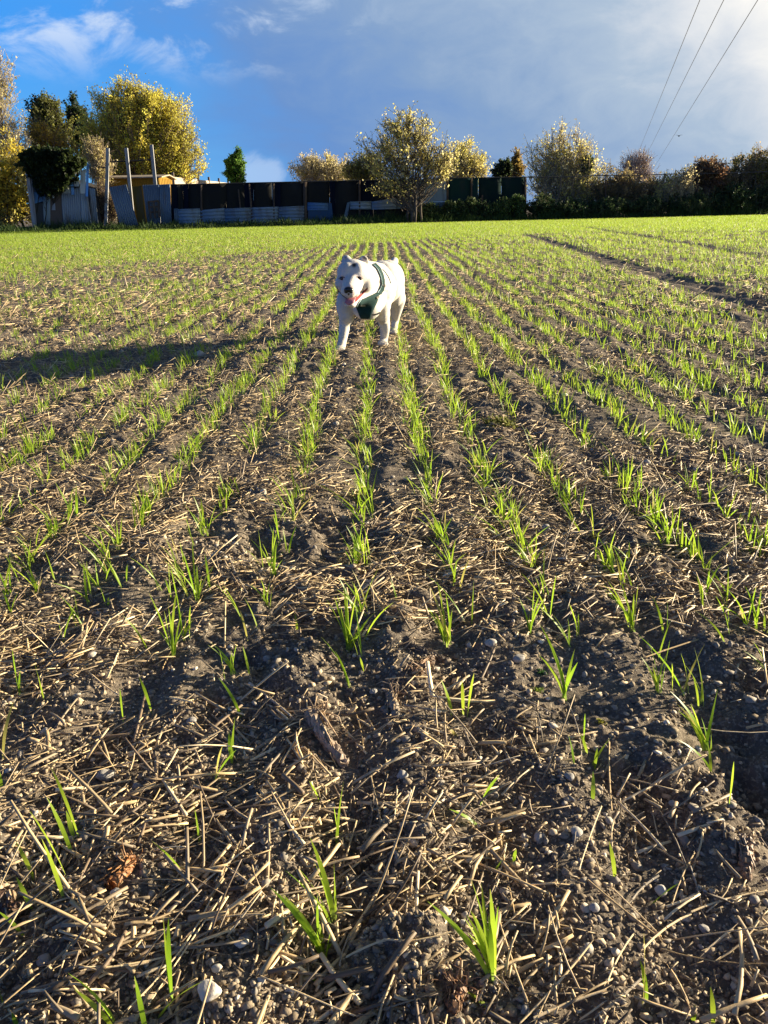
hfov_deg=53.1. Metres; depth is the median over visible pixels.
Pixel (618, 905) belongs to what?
straw stalk
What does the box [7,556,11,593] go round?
wheat seedling
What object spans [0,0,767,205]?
sky
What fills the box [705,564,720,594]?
wheat seedling
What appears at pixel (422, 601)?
straw stalk
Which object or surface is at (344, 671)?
wheat seedling
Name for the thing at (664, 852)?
straw stalk
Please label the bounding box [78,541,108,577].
wheat seedling
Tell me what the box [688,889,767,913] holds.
straw stalk
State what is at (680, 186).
dry shrub
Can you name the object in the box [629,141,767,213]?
hedge
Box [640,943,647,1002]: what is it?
wheat seedling
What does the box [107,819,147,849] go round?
straw stalk
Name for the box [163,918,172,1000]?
wheat seedling
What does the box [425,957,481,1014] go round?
root clod
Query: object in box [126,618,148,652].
wheat seedling
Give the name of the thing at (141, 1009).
wheat seedling
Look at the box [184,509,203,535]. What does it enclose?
wheat seedling
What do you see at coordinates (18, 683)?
wheat seedling
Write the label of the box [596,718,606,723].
weed
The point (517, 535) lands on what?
wheat seedling
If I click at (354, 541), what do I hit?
wheat seedling
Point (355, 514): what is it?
wheat seedling
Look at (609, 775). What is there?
straw stalk
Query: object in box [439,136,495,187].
round tree
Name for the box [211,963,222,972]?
field stone
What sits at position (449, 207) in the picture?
nettle clump
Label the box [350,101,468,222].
hawthorn tree
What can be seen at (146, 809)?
straw stalk
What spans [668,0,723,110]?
power line
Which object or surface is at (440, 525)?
wheat seedling
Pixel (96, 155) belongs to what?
dry shrub
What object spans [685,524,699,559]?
wheat seedling
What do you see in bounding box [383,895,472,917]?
straw stalk
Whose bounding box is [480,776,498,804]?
wheat seedling
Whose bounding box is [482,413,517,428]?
weed
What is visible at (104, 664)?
straw stalk
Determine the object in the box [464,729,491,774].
straw stalk
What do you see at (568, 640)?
wheat seedling
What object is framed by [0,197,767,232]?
verge grass
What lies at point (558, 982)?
straw stalk
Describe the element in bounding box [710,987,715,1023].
wheat seedling
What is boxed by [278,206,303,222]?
corrugated sheet
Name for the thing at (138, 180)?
ochre hut
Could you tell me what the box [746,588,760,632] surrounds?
wheat seedling
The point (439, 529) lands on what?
wheat seedling
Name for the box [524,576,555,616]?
wheat seedling
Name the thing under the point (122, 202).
corrugated sheet
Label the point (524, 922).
straw stalk
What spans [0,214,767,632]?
wheat crop
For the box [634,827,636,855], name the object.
straw stalk
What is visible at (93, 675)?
straw stalk
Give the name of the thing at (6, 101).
birch tree
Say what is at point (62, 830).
wheat seedling
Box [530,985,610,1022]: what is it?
straw stalk
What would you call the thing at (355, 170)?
olive shrub
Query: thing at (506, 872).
straw stalk
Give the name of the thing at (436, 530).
wheat seedling
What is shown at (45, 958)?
field stone
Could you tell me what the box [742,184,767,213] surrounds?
nettle clump
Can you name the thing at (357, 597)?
wheat seedling
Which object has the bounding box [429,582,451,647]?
wheat seedling
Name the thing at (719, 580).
wheat seedling
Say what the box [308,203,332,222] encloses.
blue board
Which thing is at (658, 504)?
wheat seedling
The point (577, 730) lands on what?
straw stalk
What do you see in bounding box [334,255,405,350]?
dog
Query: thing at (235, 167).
cypress tree
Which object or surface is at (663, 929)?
straw stalk
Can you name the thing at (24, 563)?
wheat seedling
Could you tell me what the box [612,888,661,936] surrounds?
straw stalk
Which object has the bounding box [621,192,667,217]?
bramble mound
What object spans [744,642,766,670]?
wheat seedling
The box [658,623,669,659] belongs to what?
wheat seedling
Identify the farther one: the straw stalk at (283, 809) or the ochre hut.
the ochre hut
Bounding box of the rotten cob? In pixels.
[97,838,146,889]
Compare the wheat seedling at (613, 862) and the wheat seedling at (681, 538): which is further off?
the wheat seedling at (681, 538)
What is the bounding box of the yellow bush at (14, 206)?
[0,126,31,227]
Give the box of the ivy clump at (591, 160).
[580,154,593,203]
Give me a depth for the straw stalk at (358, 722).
1.18 m
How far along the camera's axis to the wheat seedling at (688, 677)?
1.27 m
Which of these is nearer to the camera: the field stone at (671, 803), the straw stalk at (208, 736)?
the field stone at (671, 803)
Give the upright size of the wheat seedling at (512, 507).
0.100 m
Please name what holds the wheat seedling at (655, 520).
on the field ground at (748, 768)
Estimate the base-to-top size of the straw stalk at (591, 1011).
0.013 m
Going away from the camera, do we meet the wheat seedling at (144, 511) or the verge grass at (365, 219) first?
the wheat seedling at (144, 511)
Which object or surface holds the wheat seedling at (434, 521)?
on the field ground at (748, 768)
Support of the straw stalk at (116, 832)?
on the field ground at (748, 768)
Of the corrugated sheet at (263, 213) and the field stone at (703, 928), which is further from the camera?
the corrugated sheet at (263, 213)
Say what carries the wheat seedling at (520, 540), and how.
on the field ground at (748, 768)
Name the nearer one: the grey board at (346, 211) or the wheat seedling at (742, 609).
the wheat seedling at (742, 609)
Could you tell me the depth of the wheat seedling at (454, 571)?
1.62 m
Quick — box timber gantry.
[101,144,160,225]
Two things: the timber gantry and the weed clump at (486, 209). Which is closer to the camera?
the timber gantry
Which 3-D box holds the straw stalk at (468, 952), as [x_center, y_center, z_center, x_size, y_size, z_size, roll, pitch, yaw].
[0.073,0.463,0.832,0.004,0.003,0.154,-20,29,-40]
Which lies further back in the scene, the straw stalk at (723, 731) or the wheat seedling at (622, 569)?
the wheat seedling at (622, 569)
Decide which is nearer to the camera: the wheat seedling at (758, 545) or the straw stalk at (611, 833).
the straw stalk at (611, 833)
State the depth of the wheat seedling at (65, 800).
0.96 m
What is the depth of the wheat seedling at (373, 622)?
1.39 m
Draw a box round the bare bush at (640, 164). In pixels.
[614,146,659,187]
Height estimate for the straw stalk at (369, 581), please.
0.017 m
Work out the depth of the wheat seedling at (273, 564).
1.67 m
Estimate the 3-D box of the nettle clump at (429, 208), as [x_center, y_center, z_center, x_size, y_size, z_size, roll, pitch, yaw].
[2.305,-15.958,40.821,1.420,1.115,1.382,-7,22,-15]
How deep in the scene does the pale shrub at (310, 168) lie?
54.40 m
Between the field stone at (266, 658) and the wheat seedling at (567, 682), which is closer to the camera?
the wheat seedling at (567, 682)
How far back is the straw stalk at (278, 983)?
0.77 m
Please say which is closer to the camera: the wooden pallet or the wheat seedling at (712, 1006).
the wheat seedling at (712, 1006)
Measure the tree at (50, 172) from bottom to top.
3.969 m
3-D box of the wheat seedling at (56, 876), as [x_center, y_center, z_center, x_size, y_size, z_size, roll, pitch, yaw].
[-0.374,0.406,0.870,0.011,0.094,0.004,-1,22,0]
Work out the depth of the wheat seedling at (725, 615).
1.42 m
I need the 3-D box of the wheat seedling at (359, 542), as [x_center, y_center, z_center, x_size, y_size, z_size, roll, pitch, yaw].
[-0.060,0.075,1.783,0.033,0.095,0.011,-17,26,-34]
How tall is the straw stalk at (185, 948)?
0.010 m
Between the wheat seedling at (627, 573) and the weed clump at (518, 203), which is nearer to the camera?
the wheat seedling at (627, 573)
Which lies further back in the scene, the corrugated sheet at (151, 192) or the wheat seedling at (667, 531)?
the corrugated sheet at (151, 192)
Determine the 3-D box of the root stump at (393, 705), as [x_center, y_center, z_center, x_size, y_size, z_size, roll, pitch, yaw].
[0.020,0.296,1.231,0.049,0.037,0.100,-5,22,-11]
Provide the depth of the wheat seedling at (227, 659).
1.33 m
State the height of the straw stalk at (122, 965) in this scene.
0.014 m
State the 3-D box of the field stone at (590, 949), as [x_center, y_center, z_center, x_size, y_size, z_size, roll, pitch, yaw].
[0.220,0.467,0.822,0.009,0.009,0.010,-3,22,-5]
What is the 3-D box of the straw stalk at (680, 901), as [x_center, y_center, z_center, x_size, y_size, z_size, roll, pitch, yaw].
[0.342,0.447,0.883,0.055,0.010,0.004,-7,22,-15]
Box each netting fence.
[171,179,410,224]
[447,176,526,217]
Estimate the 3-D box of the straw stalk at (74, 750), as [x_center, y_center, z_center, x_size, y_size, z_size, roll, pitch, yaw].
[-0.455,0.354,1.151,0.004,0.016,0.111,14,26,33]
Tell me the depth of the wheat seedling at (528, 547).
1.72 m
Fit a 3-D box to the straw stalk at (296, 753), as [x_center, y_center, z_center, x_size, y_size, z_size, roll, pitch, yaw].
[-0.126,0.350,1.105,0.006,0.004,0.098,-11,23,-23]
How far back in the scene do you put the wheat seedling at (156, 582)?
1.63 m
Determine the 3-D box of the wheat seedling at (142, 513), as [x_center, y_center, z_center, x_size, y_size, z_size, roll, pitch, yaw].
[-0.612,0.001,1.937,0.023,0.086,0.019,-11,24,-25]
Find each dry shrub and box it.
[79,133,119,186]
[643,165,701,205]
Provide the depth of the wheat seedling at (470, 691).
1.20 m
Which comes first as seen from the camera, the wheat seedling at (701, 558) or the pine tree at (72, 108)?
the wheat seedling at (701, 558)
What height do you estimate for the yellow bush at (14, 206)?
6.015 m
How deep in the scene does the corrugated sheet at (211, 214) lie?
39.11 m
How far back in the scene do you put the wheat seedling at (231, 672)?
1.32 m
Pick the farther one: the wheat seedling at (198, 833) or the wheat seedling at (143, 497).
the wheat seedling at (143, 497)
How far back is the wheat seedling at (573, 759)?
1.10 m
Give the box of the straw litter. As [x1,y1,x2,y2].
[0,227,767,1023]
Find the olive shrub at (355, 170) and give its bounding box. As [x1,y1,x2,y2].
[336,147,385,179]
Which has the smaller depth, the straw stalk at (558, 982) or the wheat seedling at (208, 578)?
the straw stalk at (558, 982)
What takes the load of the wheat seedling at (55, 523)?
on the field ground at (748, 768)
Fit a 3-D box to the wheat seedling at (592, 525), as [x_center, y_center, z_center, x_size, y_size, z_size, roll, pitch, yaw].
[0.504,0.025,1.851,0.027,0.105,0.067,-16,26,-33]
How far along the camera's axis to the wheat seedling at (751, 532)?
1.80 m
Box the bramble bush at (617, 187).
[588,159,656,211]
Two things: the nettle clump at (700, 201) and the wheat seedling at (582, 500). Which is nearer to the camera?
the wheat seedling at (582, 500)
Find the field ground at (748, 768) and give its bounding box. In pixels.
[0,206,767,1023]
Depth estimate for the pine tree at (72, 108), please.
55.75 m
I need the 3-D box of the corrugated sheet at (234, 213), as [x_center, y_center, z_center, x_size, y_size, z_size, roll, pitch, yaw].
[-7.487,-15.095,39.388,1.362,0.950,0.059,-6,22,-11]
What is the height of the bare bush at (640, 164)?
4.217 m
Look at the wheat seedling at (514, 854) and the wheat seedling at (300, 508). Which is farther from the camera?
the wheat seedling at (300, 508)
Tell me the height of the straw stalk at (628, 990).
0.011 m
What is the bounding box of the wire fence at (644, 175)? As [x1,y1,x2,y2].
[527,171,767,198]
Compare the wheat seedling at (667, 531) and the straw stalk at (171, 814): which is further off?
the wheat seedling at (667, 531)
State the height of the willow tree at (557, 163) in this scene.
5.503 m
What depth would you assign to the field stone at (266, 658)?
1.38 m
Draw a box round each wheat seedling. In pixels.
[0,557,12,594]
[0,912,23,936]
[2,589,17,613]
[2,699,14,758]
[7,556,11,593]
[8,565,41,595]
[9,492,22,516]
[12,547,30,570]
[12,650,19,694]
[12,1013,17,1023]
[13,517,68,546]
[15,538,34,561]
[16,842,34,880]
[16,877,31,908]
[26,499,73,534]
[30,523,64,561]
[30,812,67,879]
[35,666,44,699]
[42,840,65,900]
[44,515,51,537]
[45,552,54,579]
[47,798,72,855]
[50,564,90,604]
[51,768,78,837]
[54,481,72,517]
[59,603,76,642]
[66,600,83,627]
[66,811,74,838]
[67,491,71,529]
[68,973,114,1023]
[74,484,77,515]
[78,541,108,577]
[80,564,98,586]
[82,532,110,564]
[83,561,91,594]
[90,530,105,552]
[100,556,121,587]
[102,516,121,546]
[106,520,124,549]
[120,691,123,721]
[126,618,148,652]
[132,491,148,520]
[133,498,159,526]
[133,559,161,589]
[134,481,150,513]
[134,976,146,1023]
[137,504,144,526]
[138,486,158,514]
[139,677,151,712]
[150,591,183,656]
[152,841,179,867]
[157,981,202,1018]
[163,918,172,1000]
[165,535,180,576]
[165,544,184,572]
[165,561,171,599]
[170,566,192,640]
[171,567,188,596]
[172,543,211,600]
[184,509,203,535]
[193,801,200,843]
[194,498,225,532]
[200,509,214,536]
[205,556,212,592]
[210,644,235,673]
[215,748,235,778]
[220,588,242,622]
[220,680,241,716]
[225,493,226,512]
[228,720,234,763]
[230,644,236,674]
[240,611,247,640]
[243,648,249,673]
[251,583,272,607]
[255,536,283,566]
[264,544,280,576]
[271,888,330,957]
[272,528,276,561]
[275,511,278,540]
[283,525,296,552]
[284,485,293,511]
[285,838,336,924]
[292,494,314,520]
[318,484,362,514]
[323,639,349,687]
[329,587,370,652]
[334,496,366,527]
[334,788,342,845]
[336,585,360,614]
[340,566,379,620]
[344,550,361,563]
[344,572,367,616]
[345,605,361,655]
[346,526,361,562]
[347,542,356,561]
[351,527,366,554]
[352,526,361,559]
[357,482,370,514]
[357,604,390,640]
[362,535,367,564]
[364,484,372,518]
[417,508,439,536]
[418,518,450,551]
[424,534,464,568]
[426,574,473,624]
[429,510,445,539]
[429,520,440,540]
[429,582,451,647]
[429,880,497,981]
[433,515,446,542]
[441,680,452,715]
[447,555,456,584]
[450,809,476,825]
[459,560,468,592]
[461,683,464,714]
[467,675,473,717]
[468,991,489,1010]
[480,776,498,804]
[490,494,510,517]
[500,496,515,519]
[507,497,522,525]
[509,536,541,567]
[510,520,530,549]
[513,514,526,555]
[513,850,516,861]
[515,525,524,557]
[519,529,533,566]
[520,593,544,633]
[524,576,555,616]
[527,597,570,646]
[535,562,543,594]
[539,625,577,701]
[547,488,575,525]
[556,486,569,512]
[568,735,574,763]
[569,604,578,634]
[579,486,585,511]
[580,717,587,753]
[584,507,604,538]
[591,773,594,798]
[592,736,611,769]
[594,531,615,571]
[595,533,617,570]
[600,547,612,568]
[601,578,637,631]
[605,547,613,575]
[606,542,629,558]
[609,842,615,875]
[616,553,626,585]
[617,554,632,591]
[632,504,680,540]
[633,476,636,514]
[637,492,659,518]
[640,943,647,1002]
[641,637,703,694]
[642,642,669,692]
[647,513,665,545]
[650,492,664,524]
[650,509,676,544]
[652,596,667,634]
[653,883,678,902]
[654,489,659,523]
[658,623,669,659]
[661,519,669,547]
[672,690,717,751]
[678,522,682,556]
[679,740,712,772]
[684,651,703,707]
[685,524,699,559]
[685,529,695,549]
[686,538,693,562]
[690,536,715,572]
[696,611,725,643]
[697,577,703,607]
[701,560,732,598]
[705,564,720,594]
[708,468,726,501]
[709,571,728,605]
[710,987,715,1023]
[717,491,737,519]
[717,598,728,632]
[719,588,755,626]
[729,763,733,803]
[744,518,754,546]
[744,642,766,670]
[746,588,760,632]
[748,532,762,557]
[754,516,767,547]
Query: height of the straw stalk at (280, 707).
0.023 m
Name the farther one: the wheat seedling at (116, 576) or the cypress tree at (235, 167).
the cypress tree at (235, 167)
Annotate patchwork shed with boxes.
[26,164,117,230]
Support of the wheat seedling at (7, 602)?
on the field ground at (748, 768)
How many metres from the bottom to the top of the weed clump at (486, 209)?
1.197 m
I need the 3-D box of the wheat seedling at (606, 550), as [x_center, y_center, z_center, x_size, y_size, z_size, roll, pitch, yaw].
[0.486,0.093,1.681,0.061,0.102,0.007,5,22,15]
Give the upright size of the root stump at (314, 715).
0.063 m
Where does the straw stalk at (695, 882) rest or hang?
on the field ground at (748, 768)
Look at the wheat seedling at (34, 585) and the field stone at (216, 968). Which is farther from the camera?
the wheat seedling at (34, 585)
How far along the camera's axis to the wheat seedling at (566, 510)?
1.96 m
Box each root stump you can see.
[294,693,348,767]
[377,678,407,718]
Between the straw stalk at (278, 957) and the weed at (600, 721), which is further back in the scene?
the weed at (600, 721)
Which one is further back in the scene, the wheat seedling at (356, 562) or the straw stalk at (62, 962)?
the wheat seedling at (356, 562)
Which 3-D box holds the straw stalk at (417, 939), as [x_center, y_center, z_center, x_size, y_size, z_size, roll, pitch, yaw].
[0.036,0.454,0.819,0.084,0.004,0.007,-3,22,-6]
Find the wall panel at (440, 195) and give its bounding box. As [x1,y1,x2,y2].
[415,179,446,201]
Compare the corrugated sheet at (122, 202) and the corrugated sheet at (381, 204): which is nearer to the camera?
the corrugated sheet at (122, 202)
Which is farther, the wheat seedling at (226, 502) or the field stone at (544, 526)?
the wheat seedling at (226, 502)
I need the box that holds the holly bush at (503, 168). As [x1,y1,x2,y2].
[490,156,512,176]
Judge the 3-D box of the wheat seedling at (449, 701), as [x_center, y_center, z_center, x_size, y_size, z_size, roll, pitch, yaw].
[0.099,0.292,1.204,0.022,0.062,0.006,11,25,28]
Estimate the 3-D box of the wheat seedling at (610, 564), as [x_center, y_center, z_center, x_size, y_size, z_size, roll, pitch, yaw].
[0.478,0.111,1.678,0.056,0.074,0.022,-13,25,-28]
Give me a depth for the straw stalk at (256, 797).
1.03 m
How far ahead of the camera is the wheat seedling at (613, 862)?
0.92 m
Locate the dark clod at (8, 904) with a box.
[0,888,25,919]
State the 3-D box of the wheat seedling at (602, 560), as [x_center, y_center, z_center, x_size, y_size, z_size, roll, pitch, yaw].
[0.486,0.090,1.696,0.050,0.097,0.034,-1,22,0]
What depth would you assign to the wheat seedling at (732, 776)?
1.01 m
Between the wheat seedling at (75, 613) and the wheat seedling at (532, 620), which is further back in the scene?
the wheat seedling at (75, 613)
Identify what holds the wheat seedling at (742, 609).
on the field ground at (748, 768)
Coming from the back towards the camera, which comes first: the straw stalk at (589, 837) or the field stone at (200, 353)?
the field stone at (200, 353)
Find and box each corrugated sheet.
[109,185,137,226]
[142,185,160,225]
[159,184,171,225]
[174,209,178,222]
[178,209,200,227]
[200,208,224,223]
[225,207,250,223]
[251,207,278,223]
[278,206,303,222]
[350,201,370,209]
[372,198,395,209]
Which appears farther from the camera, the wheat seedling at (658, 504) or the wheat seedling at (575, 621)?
the wheat seedling at (658, 504)
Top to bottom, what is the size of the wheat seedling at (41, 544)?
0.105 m
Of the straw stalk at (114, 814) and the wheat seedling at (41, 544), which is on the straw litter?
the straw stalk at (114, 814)
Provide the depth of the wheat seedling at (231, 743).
1.12 m
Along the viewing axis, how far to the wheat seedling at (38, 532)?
1.82 m
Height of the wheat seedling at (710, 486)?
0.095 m
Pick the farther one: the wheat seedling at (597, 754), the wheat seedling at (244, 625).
the wheat seedling at (244, 625)
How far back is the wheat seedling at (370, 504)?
2.01 m
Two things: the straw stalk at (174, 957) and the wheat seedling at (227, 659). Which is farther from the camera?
the wheat seedling at (227, 659)
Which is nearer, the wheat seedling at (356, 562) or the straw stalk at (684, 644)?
the straw stalk at (684, 644)
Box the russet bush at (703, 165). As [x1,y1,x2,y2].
[688,152,729,205]
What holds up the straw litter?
on the field ground at (748, 768)
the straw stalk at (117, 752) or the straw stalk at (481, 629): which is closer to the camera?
the straw stalk at (117, 752)
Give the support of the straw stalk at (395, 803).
on the field ground at (748, 768)
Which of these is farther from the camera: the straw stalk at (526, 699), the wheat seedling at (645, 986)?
the straw stalk at (526, 699)
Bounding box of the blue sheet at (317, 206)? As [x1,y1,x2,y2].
[307,202,327,209]
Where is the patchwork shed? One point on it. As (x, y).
(77, 201)
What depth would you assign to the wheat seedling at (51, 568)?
1.68 m
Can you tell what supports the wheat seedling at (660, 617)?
on the field ground at (748, 768)
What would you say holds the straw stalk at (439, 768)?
on the field ground at (748, 768)
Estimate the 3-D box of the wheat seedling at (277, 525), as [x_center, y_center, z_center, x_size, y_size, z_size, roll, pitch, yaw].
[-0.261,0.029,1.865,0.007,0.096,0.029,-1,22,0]
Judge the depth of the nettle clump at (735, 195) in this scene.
43.85 m
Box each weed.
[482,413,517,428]
[532,687,543,692]
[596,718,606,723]
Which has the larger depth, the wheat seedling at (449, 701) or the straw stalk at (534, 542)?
the straw stalk at (534, 542)
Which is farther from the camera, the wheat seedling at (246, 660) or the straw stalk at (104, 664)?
the straw stalk at (104, 664)
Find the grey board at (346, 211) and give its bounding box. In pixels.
[343,202,349,221]
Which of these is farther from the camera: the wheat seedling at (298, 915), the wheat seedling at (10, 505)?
the wheat seedling at (10, 505)
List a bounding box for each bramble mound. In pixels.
[548,196,593,218]
[583,195,629,217]
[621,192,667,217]
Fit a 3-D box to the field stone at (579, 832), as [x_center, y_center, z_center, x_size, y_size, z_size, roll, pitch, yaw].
[0.245,0.407,0.977,0.017,0.010,0.014,16,27,37]
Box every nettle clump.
[417,200,441,219]
[436,199,465,218]
[455,196,478,218]
[662,187,713,215]
[707,181,754,213]
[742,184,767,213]
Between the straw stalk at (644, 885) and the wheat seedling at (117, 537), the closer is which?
the straw stalk at (644, 885)
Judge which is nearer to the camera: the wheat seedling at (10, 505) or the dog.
the wheat seedling at (10, 505)
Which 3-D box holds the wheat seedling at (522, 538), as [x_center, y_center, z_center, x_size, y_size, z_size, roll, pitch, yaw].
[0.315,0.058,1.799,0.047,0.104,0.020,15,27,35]
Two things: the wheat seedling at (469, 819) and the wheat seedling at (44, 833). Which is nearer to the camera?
the wheat seedling at (44, 833)
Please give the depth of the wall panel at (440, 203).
41.38 m
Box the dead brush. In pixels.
[92,179,118,224]
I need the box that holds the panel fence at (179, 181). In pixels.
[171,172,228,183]
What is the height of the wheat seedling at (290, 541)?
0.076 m
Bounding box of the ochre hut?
[103,174,176,222]
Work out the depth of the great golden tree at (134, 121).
47.63 m
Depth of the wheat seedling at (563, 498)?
2.03 m
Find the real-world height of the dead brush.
2.459 m
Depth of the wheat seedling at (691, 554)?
1.72 m
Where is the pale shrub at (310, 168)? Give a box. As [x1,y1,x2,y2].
[287,148,350,180]
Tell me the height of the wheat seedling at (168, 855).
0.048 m
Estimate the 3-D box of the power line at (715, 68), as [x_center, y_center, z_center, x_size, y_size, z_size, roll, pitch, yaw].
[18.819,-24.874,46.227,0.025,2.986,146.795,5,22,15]
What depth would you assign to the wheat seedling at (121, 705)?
1.22 m
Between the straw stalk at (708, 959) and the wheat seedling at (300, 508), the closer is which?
the straw stalk at (708, 959)
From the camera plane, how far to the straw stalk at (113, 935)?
0.83 m
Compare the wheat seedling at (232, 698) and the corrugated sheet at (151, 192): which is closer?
the wheat seedling at (232, 698)
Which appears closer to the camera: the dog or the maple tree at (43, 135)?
the dog
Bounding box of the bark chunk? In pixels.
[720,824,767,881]
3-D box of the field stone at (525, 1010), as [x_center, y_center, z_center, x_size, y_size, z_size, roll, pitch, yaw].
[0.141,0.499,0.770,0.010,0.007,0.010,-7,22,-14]
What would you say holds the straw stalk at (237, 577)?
on the field ground at (748, 768)
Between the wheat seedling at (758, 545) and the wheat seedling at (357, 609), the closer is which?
the wheat seedling at (357, 609)
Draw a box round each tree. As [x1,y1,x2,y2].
[0,46,37,180]
[13,143,86,226]
[21,110,84,156]
[22,88,79,146]
[63,90,97,170]
[69,64,211,183]
[221,146,246,182]
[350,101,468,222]
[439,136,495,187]
[509,146,526,176]
[512,115,610,217]
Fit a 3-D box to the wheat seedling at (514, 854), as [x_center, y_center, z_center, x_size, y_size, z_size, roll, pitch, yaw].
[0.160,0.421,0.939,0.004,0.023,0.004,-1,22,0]
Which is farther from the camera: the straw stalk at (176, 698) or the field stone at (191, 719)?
the straw stalk at (176, 698)
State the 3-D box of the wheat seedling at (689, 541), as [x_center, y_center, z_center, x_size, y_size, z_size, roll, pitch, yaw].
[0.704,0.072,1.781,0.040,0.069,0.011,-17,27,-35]
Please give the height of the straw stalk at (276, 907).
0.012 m
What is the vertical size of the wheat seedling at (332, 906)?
0.117 m
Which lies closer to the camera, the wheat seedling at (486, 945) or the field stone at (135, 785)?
the wheat seedling at (486, 945)
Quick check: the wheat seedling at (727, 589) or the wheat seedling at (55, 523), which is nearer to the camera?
the wheat seedling at (727, 589)
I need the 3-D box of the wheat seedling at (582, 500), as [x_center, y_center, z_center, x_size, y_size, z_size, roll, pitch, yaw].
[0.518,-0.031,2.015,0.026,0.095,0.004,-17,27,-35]
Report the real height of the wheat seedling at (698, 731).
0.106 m
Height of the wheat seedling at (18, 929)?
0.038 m
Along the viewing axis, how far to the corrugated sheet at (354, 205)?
40.47 m
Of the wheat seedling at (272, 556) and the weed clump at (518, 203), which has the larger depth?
the weed clump at (518, 203)
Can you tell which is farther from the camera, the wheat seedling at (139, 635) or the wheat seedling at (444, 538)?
the wheat seedling at (444, 538)
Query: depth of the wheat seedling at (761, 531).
1.80 m
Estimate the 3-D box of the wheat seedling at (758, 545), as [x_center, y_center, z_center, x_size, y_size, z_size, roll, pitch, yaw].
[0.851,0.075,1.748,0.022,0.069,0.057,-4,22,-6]
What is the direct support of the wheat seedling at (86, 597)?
on the field ground at (748, 768)
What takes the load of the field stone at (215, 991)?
on the field ground at (748, 768)
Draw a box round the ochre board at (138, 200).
[132,186,145,226]
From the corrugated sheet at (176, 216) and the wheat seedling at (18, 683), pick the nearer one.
the wheat seedling at (18, 683)
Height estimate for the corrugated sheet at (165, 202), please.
2.102 m
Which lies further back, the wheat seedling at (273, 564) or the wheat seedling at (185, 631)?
the wheat seedling at (273, 564)
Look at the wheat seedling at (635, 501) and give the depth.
2.04 m
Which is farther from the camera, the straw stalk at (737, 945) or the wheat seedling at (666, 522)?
the wheat seedling at (666, 522)
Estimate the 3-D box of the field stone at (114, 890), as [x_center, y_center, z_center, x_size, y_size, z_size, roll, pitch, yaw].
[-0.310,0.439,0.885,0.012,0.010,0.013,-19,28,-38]
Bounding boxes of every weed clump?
[475,198,498,218]
[509,193,529,219]
[522,191,559,216]
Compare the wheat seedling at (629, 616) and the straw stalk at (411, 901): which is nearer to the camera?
the straw stalk at (411, 901)
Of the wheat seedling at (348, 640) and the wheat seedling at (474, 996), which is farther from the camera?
the wheat seedling at (348, 640)
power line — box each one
[641,0,699,144]
[653,0,757,168]
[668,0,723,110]
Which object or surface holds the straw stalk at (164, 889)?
on the field ground at (748, 768)
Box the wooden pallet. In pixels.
[147,200,159,218]
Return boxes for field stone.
[36,953,50,965]
[88,651,96,657]
[95,768,113,781]
[110,888,120,897]
[132,782,140,789]
[186,716,196,725]
[196,350,205,356]
[197,979,221,1002]
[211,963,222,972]
[263,655,270,660]
[369,688,376,693]
[397,770,407,778]
[484,638,496,646]
[512,654,524,662]
[521,1004,529,1014]
[542,524,550,531]
[564,772,573,780]
[571,826,582,837]
[584,942,593,953]
[589,902,599,912]
[654,884,666,897]
[668,800,674,806]
[698,924,709,933]
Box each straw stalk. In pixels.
[46,733,111,764]
[57,940,70,979]
[61,642,119,696]
[63,660,135,665]
[80,957,163,970]
[83,750,194,753]
[94,828,147,838]
[103,802,123,826]
[106,929,137,954]
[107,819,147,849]
[115,737,118,773]
[127,897,212,1009]
[128,789,159,827]
[148,894,223,1005]
[152,811,204,820]
[153,882,171,901]
[162,596,202,669]
[163,696,196,703]
[194,730,221,744]
[202,913,265,920]
[204,826,257,861]
[223,784,283,810]
[228,554,247,594]
[235,874,289,921]
[256,799,310,818]
[259,974,357,1016]
[260,691,294,719]
[260,924,300,977]
[286,738,307,774]
[339,927,353,969]
[342,939,387,959]
[348,697,363,745]
[360,578,407,587]
[380,931,450,941]
[382,803,473,837]
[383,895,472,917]
[394,789,397,817]
[402,899,508,986]
[404,599,440,604]
[423,743,453,800]
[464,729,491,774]
[471,597,496,647]
[498,829,514,914]
[501,919,546,926]
[503,686,552,712]
[519,942,591,1023]
[524,541,573,544]
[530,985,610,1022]
[567,702,582,762]
[577,1000,606,1022]
[579,806,601,868]
[585,878,659,938]
[594,978,641,1017]
[604,934,633,985]
[608,738,612,812]
[611,821,613,846]
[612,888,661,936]
[630,875,658,901]
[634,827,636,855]
[636,831,688,865]
[641,913,691,950]
[643,598,693,632]
[645,629,734,657]
[661,948,767,963]
[662,892,700,907]
[668,966,690,1009]
[672,852,694,901]
[676,722,767,732]
[687,859,703,910]
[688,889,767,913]
[700,923,737,956]
[716,917,759,959]
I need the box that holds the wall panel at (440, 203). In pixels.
[417,202,444,216]
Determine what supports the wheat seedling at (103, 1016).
on the field ground at (748, 768)
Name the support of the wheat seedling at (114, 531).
on the field ground at (748, 768)
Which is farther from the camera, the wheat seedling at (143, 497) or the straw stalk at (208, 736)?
the wheat seedling at (143, 497)
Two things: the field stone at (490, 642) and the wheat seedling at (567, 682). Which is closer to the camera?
the wheat seedling at (567, 682)
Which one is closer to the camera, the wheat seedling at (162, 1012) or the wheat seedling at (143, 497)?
the wheat seedling at (162, 1012)
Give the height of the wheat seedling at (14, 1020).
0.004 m

